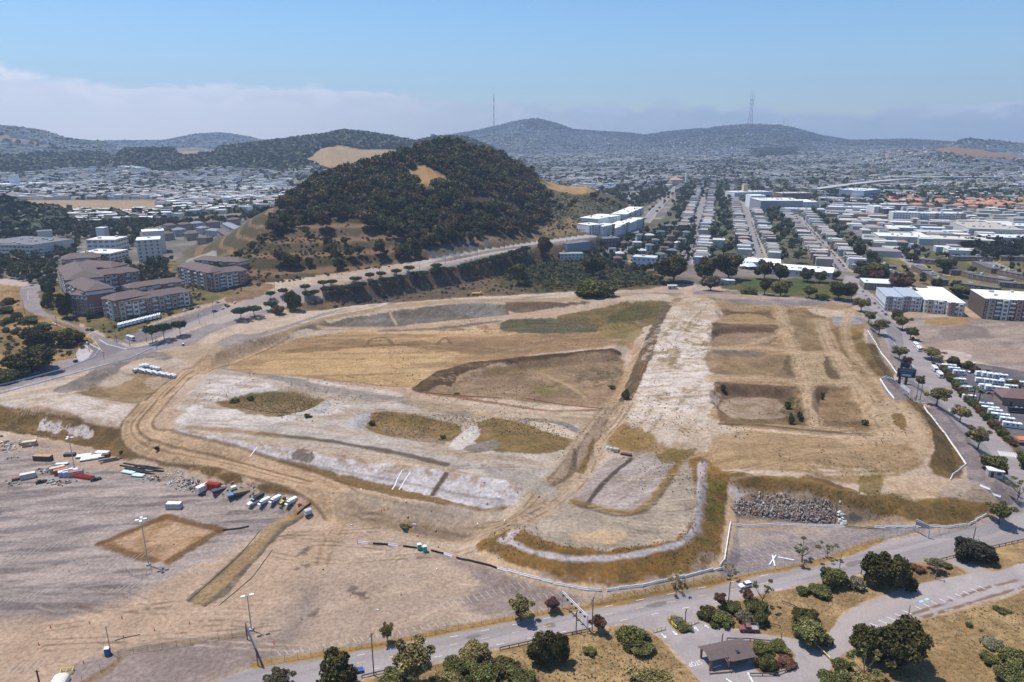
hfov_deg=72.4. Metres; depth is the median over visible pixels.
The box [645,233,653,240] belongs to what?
house
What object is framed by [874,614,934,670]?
tree
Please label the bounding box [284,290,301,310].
tree
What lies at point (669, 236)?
house
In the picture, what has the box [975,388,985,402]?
palm tree
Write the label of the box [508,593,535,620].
tree
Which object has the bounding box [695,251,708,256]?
row house
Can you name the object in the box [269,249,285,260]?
woodland tree
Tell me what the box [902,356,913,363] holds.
tree
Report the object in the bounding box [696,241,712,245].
row house
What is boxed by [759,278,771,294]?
tree
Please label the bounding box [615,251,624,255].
house
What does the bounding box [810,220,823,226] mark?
row house
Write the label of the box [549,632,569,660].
tree
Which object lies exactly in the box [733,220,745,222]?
row house
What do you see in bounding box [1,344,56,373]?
tree
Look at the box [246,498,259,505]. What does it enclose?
van
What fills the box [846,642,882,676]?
tree
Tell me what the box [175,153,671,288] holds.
hill
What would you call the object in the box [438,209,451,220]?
woodland tree
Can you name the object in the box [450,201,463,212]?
woodland tree
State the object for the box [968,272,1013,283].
barrack
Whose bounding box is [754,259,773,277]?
tree
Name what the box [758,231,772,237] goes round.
row house
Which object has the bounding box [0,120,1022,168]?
distant hills
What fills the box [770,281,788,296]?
tree
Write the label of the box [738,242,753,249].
row house
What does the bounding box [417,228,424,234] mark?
woodland tree
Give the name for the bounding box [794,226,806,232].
row house
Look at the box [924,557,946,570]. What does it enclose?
tree
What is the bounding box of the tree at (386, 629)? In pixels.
[379,621,392,642]
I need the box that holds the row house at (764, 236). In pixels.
[762,235,775,237]
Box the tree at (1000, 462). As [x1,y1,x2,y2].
[979,454,1009,474]
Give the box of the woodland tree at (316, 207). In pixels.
[310,204,322,210]
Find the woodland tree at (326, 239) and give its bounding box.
[322,235,331,244]
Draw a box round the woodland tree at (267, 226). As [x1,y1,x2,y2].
[265,219,275,230]
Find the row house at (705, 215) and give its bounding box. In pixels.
[701,214,713,219]
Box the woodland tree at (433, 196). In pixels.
[430,194,439,200]
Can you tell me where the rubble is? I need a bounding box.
[837,501,846,524]
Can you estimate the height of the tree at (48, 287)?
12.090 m
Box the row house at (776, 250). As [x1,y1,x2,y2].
[769,249,781,256]
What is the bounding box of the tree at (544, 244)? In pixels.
[537,236,552,258]
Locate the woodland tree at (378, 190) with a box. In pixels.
[370,187,381,196]
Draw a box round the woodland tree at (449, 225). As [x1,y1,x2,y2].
[442,221,454,228]
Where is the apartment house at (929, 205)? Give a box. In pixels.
[925,203,933,209]
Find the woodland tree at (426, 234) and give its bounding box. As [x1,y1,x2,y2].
[418,231,430,240]
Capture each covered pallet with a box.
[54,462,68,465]
[63,452,75,456]
[75,453,91,458]
[80,454,98,461]
[89,454,104,458]
[94,450,110,453]
[101,452,109,457]
[121,470,135,474]
[131,473,145,477]
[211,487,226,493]
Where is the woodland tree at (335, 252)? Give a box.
[330,249,343,258]
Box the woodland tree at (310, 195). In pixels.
[306,192,315,200]
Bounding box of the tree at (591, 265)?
[581,256,606,276]
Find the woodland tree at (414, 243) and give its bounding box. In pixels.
[406,237,421,249]
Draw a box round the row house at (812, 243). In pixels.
[803,241,821,248]
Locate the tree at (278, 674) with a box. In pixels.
[262,666,296,681]
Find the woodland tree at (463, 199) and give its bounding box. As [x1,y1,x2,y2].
[455,195,468,208]
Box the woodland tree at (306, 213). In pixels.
[297,208,312,218]
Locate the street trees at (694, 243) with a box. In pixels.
[603,190,836,255]
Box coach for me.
[1007,406,1023,413]
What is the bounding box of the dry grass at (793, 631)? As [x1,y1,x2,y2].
[370,565,1023,681]
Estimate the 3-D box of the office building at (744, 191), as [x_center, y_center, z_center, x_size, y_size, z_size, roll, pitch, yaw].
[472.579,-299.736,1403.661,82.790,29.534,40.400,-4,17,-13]
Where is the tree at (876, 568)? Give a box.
[860,551,894,586]
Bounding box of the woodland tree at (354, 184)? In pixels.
[347,179,360,192]
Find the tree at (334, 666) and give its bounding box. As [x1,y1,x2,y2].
[316,646,358,681]
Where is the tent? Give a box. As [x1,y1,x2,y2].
[744,262,756,267]
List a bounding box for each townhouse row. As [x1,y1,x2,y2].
[875,287,903,310]
[893,287,922,311]
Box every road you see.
[0,234,1023,681]
[121,293,679,545]
[628,555,1023,681]
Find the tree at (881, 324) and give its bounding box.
[868,319,890,334]
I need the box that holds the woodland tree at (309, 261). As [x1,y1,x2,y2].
[305,258,313,264]
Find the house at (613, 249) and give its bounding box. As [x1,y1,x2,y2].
[608,247,615,252]
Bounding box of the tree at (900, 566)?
[889,554,919,592]
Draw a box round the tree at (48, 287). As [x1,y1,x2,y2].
[40,282,55,294]
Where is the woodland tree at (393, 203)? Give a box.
[387,197,403,209]
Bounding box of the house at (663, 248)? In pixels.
[660,246,668,251]
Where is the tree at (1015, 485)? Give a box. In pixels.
[1005,476,1023,499]
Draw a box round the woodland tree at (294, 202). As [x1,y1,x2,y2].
[285,196,298,207]
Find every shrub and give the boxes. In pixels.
[0,306,13,312]
[0,317,14,322]
[0,368,30,382]
[1,297,16,303]
[1,327,9,331]
[10,311,22,319]
[10,329,19,333]
[15,315,37,322]
[34,321,51,328]
[83,311,94,317]
[230,398,239,402]
[271,305,283,313]
[378,665,414,681]
[399,523,412,528]
[430,669,463,681]
[442,654,474,674]
[458,638,490,662]
[465,660,497,681]
[491,655,521,681]
[505,664,535,681]
[574,279,617,297]
[582,646,596,655]
[614,625,651,651]
[621,389,629,399]
[625,665,672,681]
[631,634,655,656]
[669,616,684,627]
[678,622,693,631]
[696,604,715,620]
[709,609,734,628]
[720,599,740,613]
[734,609,752,624]
[742,595,768,613]
[752,639,775,656]
[753,610,769,628]
[755,653,777,671]
[769,637,790,653]
[776,654,797,669]
[785,401,791,407]
[788,414,794,423]
[795,585,811,596]
[797,411,803,420]
[808,583,832,598]
[816,668,850,681]
[831,657,853,671]
[846,670,881,681]
[849,575,866,591]
[861,419,868,424]
[912,563,926,573]
[940,367,950,373]
[944,563,952,568]
[945,373,959,381]
[952,381,963,390]
[955,387,967,392]
[959,390,970,396]
[962,361,974,369]
[963,395,972,403]
[965,622,973,627]
[967,398,977,406]
[970,366,980,372]
[971,403,980,407]
[974,405,984,412]
[978,635,1005,649]
[978,649,1001,665]
[980,413,994,420]
[988,420,1001,428]
[991,657,1023,681]
[992,605,1012,613]
[993,426,1005,430]
[996,428,1009,436]
[996,647,1023,669]
[1002,434,1013,442]
[1008,380,1022,387]
[1008,439,1017,445]
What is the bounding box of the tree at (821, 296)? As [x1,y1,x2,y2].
[815,293,830,300]
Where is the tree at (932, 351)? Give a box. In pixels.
[921,347,947,359]
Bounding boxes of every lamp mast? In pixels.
[65,436,74,467]
[135,516,150,565]
[241,593,253,630]
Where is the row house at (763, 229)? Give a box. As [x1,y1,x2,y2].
[758,227,770,231]
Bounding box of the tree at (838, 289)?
[829,281,855,299]
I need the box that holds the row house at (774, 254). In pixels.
[767,251,780,258]
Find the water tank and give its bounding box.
[303,508,311,516]
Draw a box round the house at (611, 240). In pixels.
[601,235,619,247]
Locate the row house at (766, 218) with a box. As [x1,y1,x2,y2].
[754,217,768,223]
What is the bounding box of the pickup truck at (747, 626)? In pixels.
[738,622,758,632]
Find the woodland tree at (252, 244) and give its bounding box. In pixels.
[246,241,256,248]
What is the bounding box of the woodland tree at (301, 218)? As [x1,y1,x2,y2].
[298,215,307,221]
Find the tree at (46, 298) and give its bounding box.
[40,292,52,306]
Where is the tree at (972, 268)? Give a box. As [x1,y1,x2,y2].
[967,266,976,271]
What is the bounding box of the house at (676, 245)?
[674,241,679,247]
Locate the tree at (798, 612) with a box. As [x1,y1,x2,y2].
[791,606,819,620]
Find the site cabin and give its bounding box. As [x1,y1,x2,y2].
[667,285,677,288]
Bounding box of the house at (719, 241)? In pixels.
[712,238,724,249]
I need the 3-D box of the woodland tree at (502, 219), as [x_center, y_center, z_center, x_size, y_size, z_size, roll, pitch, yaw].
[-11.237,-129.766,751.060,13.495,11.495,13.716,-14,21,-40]
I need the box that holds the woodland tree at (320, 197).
[313,190,326,201]
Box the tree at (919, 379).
[915,375,925,383]
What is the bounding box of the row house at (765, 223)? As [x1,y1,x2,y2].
[757,222,770,225]
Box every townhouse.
[153,226,167,231]
[163,223,176,230]
[164,231,174,240]
[171,227,185,236]
[177,222,191,229]
[184,231,198,240]
[190,221,203,229]
[195,226,209,234]
[196,235,212,244]
[205,220,219,228]
[205,228,217,236]
[217,228,230,236]
[222,222,239,229]
[226,217,240,224]
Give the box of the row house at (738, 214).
[734,213,743,217]
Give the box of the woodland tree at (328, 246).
[323,240,338,251]
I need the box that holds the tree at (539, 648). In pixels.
[526,630,554,665]
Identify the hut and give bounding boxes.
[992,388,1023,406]
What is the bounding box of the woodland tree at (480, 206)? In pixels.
[473,201,483,209]
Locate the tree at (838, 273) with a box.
[832,270,841,279]
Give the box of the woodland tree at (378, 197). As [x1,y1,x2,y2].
[373,192,388,206]
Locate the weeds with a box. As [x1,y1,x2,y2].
[0,299,1023,681]
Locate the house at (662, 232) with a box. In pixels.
[656,230,665,236]
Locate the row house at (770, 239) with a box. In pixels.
[766,237,775,241]
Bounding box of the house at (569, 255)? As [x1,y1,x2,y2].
[559,251,582,259]
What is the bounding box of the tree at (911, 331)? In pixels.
[906,327,919,338]
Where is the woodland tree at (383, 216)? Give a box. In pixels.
[376,213,386,222]
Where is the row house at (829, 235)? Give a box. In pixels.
[826,233,836,240]
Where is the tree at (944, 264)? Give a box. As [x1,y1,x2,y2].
[935,258,957,272]
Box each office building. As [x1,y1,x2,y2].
[0,229,73,256]
[79,227,129,260]
[724,184,771,198]
[866,204,893,213]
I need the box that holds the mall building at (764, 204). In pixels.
[749,197,817,211]
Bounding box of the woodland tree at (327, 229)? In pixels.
[324,226,333,231]
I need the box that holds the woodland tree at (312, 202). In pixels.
[308,199,317,208]
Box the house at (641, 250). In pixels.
[637,248,646,252]
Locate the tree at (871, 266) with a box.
[853,260,887,274]
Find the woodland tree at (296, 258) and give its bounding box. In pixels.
[288,253,302,263]
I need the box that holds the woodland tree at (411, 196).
[402,190,415,203]
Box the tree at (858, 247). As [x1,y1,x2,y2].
[853,244,865,255]
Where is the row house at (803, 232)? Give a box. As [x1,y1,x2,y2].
[796,230,811,233]
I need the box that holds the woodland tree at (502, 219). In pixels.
[495,215,508,224]
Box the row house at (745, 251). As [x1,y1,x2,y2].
[737,248,752,255]
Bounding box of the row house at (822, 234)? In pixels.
[820,232,836,239]
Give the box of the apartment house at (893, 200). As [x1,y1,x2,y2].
[888,199,899,202]
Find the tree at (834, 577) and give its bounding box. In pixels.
[820,566,849,588]
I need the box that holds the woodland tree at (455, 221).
[445,216,458,228]
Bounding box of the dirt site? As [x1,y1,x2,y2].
[0,295,934,546]
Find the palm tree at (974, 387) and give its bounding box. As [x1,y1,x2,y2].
[970,385,980,397]
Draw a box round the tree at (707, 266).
[694,256,719,277]
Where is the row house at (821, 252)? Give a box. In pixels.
[815,250,828,254]
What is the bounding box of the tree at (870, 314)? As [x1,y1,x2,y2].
[864,311,877,322]
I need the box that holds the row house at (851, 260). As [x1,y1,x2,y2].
[847,256,866,268]
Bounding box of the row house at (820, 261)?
[815,256,833,266]
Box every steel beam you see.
[119,464,140,468]
[141,467,164,471]
[144,465,162,468]
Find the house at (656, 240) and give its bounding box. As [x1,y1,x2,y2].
[652,238,659,244]
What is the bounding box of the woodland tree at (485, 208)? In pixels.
[482,203,489,211]
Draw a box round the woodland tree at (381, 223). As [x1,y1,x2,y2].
[377,217,386,227]
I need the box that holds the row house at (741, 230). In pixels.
[736,229,746,231]
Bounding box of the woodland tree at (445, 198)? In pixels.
[439,190,454,204]
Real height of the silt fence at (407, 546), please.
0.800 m
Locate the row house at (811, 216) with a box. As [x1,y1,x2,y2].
[805,215,819,222]
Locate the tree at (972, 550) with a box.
[954,536,999,563]
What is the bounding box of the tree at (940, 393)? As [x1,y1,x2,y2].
[923,387,952,405]
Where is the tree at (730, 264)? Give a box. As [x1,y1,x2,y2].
[716,253,744,278]
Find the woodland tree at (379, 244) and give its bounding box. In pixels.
[372,238,385,251]
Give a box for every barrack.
[881,262,896,269]
[888,269,903,277]
[911,264,931,274]
[913,258,935,264]
[920,271,940,279]
[928,275,948,285]
[942,266,961,275]
[950,254,993,261]
[956,282,1000,289]
[960,271,979,277]
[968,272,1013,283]
[971,260,990,268]
[980,265,1001,273]
[996,269,1023,279]
[997,255,1023,260]
[998,280,1023,288]
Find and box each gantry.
[245,622,258,665]
[561,590,587,632]
[899,383,910,399]
[914,519,930,537]
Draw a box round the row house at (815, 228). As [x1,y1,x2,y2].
[813,224,827,231]
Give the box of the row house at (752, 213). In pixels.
[751,210,763,217]
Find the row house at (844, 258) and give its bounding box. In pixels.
[843,255,862,262]
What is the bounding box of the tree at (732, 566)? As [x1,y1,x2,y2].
[723,563,738,576]
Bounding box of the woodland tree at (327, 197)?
[322,193,329,201]
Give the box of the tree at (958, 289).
[949,285,972,296]
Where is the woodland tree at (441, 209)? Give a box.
[438,206,448,213]
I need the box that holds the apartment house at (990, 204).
[983,202,994,206]
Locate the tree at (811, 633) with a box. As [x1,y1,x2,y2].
[790,617,834,647]
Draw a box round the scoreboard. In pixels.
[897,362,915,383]
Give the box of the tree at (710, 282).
[700,275,720,290]
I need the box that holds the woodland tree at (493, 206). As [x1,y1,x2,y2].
[486,201,499,211]
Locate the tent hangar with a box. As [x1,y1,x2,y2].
[51,673,70,681]
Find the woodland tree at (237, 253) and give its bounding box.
[233,248,242,256]
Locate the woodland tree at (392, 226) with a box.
[386,220,403,233]
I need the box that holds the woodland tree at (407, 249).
[399,242,414,256]
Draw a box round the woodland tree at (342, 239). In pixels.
[340,237,348,243]
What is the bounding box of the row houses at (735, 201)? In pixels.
[607,177,882,209]
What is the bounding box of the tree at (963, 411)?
[950,404,972,421]
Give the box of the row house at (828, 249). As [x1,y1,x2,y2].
[811,248,829,253]
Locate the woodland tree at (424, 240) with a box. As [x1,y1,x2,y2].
[419,237,430,245]
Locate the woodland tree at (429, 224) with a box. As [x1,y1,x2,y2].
[425,221,433,227]
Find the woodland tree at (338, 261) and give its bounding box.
[330,256,345,266]
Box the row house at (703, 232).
[698,229,710,235]
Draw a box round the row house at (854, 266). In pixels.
[851,263,862,269]
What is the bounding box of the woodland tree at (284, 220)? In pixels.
[275,213,288,223]
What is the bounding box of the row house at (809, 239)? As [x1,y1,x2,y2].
[802,238,816,245]
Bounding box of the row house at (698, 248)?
[695,247,709,253]
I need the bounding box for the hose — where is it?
[222,525,248,530]
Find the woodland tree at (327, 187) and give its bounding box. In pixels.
[322,184,333,193]
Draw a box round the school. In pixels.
[746,257,834,279]
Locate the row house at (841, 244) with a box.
[834,242,848,251]
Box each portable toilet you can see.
[103,645,109,656]
[417,543,421,550]
[423,545,426,552]
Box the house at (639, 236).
[635,233,645,240]
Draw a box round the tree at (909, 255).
[905,253,916,261]
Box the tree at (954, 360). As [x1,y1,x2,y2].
[946,356,961,366]
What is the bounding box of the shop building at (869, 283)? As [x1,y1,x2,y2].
[859,278,892,289]
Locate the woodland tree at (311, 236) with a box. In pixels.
[307,233,314,239]
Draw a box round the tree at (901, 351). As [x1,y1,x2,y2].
[891,345,909,358]
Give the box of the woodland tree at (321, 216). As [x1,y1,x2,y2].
[312,208,331,225]
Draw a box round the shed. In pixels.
[985,466,1005,478]
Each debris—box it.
[0,435,33,452]
[5,480,21,486]
[34,467,49,473]
[46,478,77,485]
[142,473,163,482]
[165,470,182,482]
[169,476,203,490]
[221,481,255,497]
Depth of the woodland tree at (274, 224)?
661.05 m
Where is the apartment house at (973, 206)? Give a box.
[966,204,977,210]
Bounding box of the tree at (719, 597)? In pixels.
[713,592,725,607]
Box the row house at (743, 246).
[736,244,751,253]
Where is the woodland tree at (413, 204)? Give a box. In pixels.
[408,202,417,208]
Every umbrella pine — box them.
[142,325,158,341]
[155,323,171,339]
[170,320,186,335]
[230,307,249,313]
[246,305,262,316]
[263,301,277,306]
[265,291,275,295]
[277,288,288,296]
[299,284,310,288]
[302,291,314,297]
[317,280,326,286]
[320,286,329,292]
[327,279,337,285]
[327,286,337,290]
[337,285,346,293]
[344,284,355,288]
[349,276,361,280]
[358,282,366,290]
[365,272,374,276]
[371,280,381,286]
[376,271,386,275]
[379,277,389,285]
[388,276,397,280]
[391,268,401,276]
[397,274,407,280]
[403,265,414,273]
[411,271,422,279]
[429,267,439,274]
[430,263,442,267]
[439,266,447,275]
[447,267,456,275]
[457,264,467,272]
[462,262,473,266]
[476,259,485,266]
[483,257,492,266]
[488,255,498,259]
[495,254,505,261]
[500,252,511,258]
[508,250,517,254]
[515,248,524,252]
[521,246,530,250]
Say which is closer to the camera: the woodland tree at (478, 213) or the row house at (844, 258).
the row house at (844, 258)
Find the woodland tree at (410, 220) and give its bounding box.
[407,217,419,223]
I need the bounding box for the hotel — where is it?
[135,228,166,262]
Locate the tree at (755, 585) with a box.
[752,579,773,600]
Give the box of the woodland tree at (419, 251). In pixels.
[415,246,422,254]
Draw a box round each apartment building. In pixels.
[56,252,127,294]
[65,266,140,315]
[100,277,192,320]
[117,166,145,169]
[176,255,249,291]
[577,216,607,234]
[593,213,619,222]
[598,217,644,235]
[611,207,643,219]
[888,211,966,219]
[910,287,945,313]
[927,286,965,316]
[967,289,1023,320]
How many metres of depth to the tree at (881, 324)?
453.91 m
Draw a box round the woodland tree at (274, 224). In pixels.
[267,219,281,230]
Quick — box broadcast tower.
[747,94,754,124]
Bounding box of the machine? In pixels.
[230,485,236,491]
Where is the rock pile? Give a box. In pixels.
[731,491,837,523]
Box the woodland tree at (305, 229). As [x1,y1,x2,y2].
[301,226,310,232]
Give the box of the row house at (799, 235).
[797,234,812,237]
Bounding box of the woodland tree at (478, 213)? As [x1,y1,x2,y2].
[473,210,485,218]
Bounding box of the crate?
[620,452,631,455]
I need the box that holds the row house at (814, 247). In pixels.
[808,246,820,252]
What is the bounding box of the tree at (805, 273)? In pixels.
[799,267,815,281]
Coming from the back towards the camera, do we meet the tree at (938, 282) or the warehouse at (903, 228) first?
the warehouse at (903, 228)
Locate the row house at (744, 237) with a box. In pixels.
[739,236,749,239]
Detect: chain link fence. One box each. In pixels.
[81,656,117,680]
[112,329,172,343]
[118,628,245,654]
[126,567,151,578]
[257,620,469,664]
[474,589,644,624]
[645,551,825,593]
[826,525,913,553]
[929,520,975,535]
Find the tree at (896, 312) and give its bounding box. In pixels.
[891,309,904,317]
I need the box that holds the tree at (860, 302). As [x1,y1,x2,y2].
[852,297,870,311]
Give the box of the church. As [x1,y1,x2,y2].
[669,171,687,185]
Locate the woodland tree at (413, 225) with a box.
[408,221,422,231]
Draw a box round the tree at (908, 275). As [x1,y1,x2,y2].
[903,273,914,277]
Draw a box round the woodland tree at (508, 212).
[504,208,514,216]
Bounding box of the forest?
[274,136,621,220]
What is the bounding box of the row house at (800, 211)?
[798,209,811,215]
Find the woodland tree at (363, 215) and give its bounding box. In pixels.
[356,207,376,223]
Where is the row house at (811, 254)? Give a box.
[809,251,828,259]
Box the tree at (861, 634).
[848,623,886,662]
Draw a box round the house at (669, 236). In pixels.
[666,234,674,240]
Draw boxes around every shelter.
[698,638,755,674]
[719,279,734,284]
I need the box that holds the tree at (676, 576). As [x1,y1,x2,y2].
[667,570,685,588]
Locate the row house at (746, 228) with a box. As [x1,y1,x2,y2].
[735,227,747,231]
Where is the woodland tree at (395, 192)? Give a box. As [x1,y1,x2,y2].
[389,189,398,198]
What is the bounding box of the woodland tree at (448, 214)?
[443,210,456,219]
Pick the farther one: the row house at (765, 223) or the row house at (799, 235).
the row house at (765, 223)
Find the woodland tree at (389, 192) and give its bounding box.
[384,189,393,198]
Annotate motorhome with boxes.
[126,335,135,340]
[916,345,921,350]
[931,365,938,371]
[936,370,943,377]
[941,363,956,366]
[948,366,960,371]
[952,369,965,375]
[953,377,966,383]
[959,385,973,391]
[962,393,976,399]
[974,370,984,375]
[974,377,988,383]
[978,383,991,388]
[979,401,993,405]
[981,371,987,376]
[982,405,999,410]
[984,378,991,383]
[984,385,995,390]
[986,372,1001,377]
[987,408,1002,412]
[991,412,1009,418]
[992,373,1008,378]
[992,379,1005,385]
[999,416,1015,421]
[1002,420,1022,428]
[1004,384,1018,388]
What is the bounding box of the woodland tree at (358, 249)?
[355,245,365,252]
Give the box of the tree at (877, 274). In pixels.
[868,270,884,278]
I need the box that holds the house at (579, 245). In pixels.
[563,240,589,251]
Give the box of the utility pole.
[369,633,374,675]
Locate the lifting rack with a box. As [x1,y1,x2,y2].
[59,667,74,673]
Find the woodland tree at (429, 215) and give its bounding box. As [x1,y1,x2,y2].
[425,212,434,219]
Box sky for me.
[0,0,1023,142]
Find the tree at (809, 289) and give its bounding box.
[802,285,817,297]
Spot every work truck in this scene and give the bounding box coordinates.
[251,492,264,501]
[257,496,270,505]
[268,494,281,503]
[284,496,297,505]
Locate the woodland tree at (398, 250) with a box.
[392,246,403,256]
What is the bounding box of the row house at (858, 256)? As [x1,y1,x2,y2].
[846,254,859,262]
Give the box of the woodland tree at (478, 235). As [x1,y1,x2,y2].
[475,232,482,237]
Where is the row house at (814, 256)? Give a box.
[812,254,828,261]
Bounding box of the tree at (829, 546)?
[820,540,838,558]
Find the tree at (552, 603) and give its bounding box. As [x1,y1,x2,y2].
[544,596,560,609]
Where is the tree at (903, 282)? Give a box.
[888,276,913,287]
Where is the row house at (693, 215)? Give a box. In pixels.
[681,214,694,220]
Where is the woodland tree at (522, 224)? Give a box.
[518,219,528,229]
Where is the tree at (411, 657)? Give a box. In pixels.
[391,633,435,681]
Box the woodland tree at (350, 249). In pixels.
[343,244,355,254]
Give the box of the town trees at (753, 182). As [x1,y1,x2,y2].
[0,118,1023,238]
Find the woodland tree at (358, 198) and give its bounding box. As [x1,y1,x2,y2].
[351,193,364,204]
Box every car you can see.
[35,479,46,483]
[90,477,101,481]
[355,666,363,672]
[738,580,751,588]
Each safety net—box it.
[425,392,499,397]
[525,397,574,405]
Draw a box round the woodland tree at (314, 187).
[310,184,322,193]
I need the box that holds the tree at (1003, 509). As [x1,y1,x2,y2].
[984,501,1018,523]
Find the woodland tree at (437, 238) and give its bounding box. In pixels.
[432,234,440,242]
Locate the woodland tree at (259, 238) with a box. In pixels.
[256,235,264,240]
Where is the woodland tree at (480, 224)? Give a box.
[477,220,485,228]
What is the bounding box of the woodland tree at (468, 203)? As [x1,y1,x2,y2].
[465,200,472,207]
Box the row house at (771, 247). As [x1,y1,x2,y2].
[767,246,779,252]
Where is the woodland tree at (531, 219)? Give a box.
[524,214,536,226]
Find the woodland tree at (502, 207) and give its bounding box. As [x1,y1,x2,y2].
[497,201,507,211]
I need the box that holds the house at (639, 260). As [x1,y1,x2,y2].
[632,254,657,266]
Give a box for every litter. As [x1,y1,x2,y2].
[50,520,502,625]
[319,481,572,547]
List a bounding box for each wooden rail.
[361,667,398,677]
[500,628,589,647]
[727,637,770,640]
[750,667,795,675]
[817,644,830,660]
[941,539,1023,558]
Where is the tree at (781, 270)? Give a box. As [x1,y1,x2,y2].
[773,262,789,281]
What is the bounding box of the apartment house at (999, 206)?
[993,204,1005,207]
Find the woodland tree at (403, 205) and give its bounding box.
[398,198,406,208]
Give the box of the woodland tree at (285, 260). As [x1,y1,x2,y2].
[281,253,296,265]
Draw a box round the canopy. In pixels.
[1013,436,1023,442]
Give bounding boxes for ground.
[0,144,1023,305]
[0,262,1023,681]
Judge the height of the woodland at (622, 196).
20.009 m
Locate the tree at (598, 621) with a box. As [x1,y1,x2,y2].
[588,614,606,631]
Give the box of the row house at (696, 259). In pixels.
[693,256,707,263]
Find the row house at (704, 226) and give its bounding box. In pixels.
[700,225,710,228]
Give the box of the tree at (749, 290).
[739,286,757,294]
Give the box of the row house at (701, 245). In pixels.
[697,244,710,247]
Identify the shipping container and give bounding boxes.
[19,470,36,480]
[21,439,37,446]
[32,454,53,461]
[49,464,64,473]
[53,466,68,475]
[58,468,72,477]
[62,467,77,477]
[67,468,83,477]
[165,501,182,509]
[195,482,206,492]
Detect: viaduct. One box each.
[810,178,912,190]
[883,176,998,177]
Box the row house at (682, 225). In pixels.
[678,223,689,230]
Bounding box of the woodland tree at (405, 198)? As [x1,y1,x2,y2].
[399,194,408,203]
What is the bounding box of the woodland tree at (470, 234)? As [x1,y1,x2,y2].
[465,231,474,239]
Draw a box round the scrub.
[0,192,666,369]
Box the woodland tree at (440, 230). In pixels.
[431,224,447,238]
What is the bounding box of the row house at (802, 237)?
[800,236,815,244]
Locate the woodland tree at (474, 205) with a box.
[469,202,479,209]
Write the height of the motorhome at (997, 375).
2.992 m
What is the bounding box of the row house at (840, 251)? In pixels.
[837,248,853,255]
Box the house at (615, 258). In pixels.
[613,256,622,261]
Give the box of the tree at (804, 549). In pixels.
[793,536,820,561]
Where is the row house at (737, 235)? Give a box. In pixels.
[735,233,749,238]
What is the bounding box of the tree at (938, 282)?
[931,278,943,286]
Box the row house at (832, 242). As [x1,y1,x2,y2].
[830,240,847,248]
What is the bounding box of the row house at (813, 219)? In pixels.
[808,218,820,224]
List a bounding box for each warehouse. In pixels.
[0,174,24,185]
[25,182,47,184]
[745,194,765,206]
[773,191,810,198]
[784,207,824,213]
[818,196,852,200]
[826,205,866,210]
[838,188,880,197]
[847,212,888,218]
[859,218,889,224]
[873,232,931,242]
[879,203,907,209]
[884,225,917,231]
[913,229,947,234]
[927,235,994,246]
[943,247,980,257]
[950,221,1023,235]
[976,233,1023,240]
[1001,223,1023,227]
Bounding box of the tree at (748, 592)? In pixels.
[739,587,753,599]
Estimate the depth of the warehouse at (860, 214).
1069.43 m
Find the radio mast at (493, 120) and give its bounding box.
[486,96,499,148]
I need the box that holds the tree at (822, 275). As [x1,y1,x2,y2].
[813,270,827,282]
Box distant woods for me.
[0,118,1016,235]
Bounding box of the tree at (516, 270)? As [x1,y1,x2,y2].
[509,263,528,284]
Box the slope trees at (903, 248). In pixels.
[862,243,1023,290]
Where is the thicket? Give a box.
[503,250,664,288]
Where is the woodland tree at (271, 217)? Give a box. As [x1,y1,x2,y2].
[265,214,279,225]
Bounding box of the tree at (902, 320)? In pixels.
[894,316,914,329]
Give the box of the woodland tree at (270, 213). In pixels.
[268,212,282,224]
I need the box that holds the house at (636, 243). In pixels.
[632,241,641,247]
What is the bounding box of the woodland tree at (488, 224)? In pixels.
[486,219,493,228]
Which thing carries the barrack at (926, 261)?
on the city ground at (494, 269)
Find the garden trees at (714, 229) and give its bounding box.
[600,183,882,263]
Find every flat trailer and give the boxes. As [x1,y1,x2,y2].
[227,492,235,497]
[233,488,249,496]
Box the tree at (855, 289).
[850,282,858,299]
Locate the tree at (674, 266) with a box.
[654,254,688,282]
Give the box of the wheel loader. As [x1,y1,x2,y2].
[278,496,287,504]
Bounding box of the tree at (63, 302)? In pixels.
[55,292,72,317]
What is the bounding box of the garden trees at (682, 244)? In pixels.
[588,216,697,275]
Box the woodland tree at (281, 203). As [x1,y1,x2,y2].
[276,196,287,208]
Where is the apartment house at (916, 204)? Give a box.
[909,203,924,206]
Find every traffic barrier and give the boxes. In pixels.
[508,569,518,573]
[530,575,540,579]
[541,578,552,582]
[553,582,564,585]
[565,584,576,587]
[577,586,588,590]
[589,588,600,590]
[607,587,617,590]
[618,585,629,588]
[630,584,641,587]
[642,582,652,586]
[653,579,663,583]
[823,524,833,526]
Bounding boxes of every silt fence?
[297,502,310,514]
[373,542,387,544]
[403,545,416,548]
[456,556,496,568]
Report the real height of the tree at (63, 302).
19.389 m
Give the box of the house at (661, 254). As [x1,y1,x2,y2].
[656,252,665,257]
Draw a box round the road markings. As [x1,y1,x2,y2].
[1,286,1016,681]
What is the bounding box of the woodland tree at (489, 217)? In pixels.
[483,213,493,225]
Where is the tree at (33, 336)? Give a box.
[18,324,52,345]
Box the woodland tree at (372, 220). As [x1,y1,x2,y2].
[367,215,376,225]
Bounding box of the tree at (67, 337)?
[47,328,85,346]
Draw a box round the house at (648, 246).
[645,243,653,250]
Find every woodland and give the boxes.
[0,249,58,284]
[4,201,276,236]
[34,274,58,307]
[54,226,173,268]
[134,264,175,280]
[615,187,673,203]
[959,234,1023,257]
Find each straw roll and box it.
[188,530,259,600]
[220,549,272,604]
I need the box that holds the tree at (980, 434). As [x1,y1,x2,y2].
[964,425,992,449]
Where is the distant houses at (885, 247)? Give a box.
[0,119,1023,257]
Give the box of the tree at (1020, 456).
[1016,450,1023,466]
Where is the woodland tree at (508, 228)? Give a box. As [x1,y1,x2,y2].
[504,224,514,232]

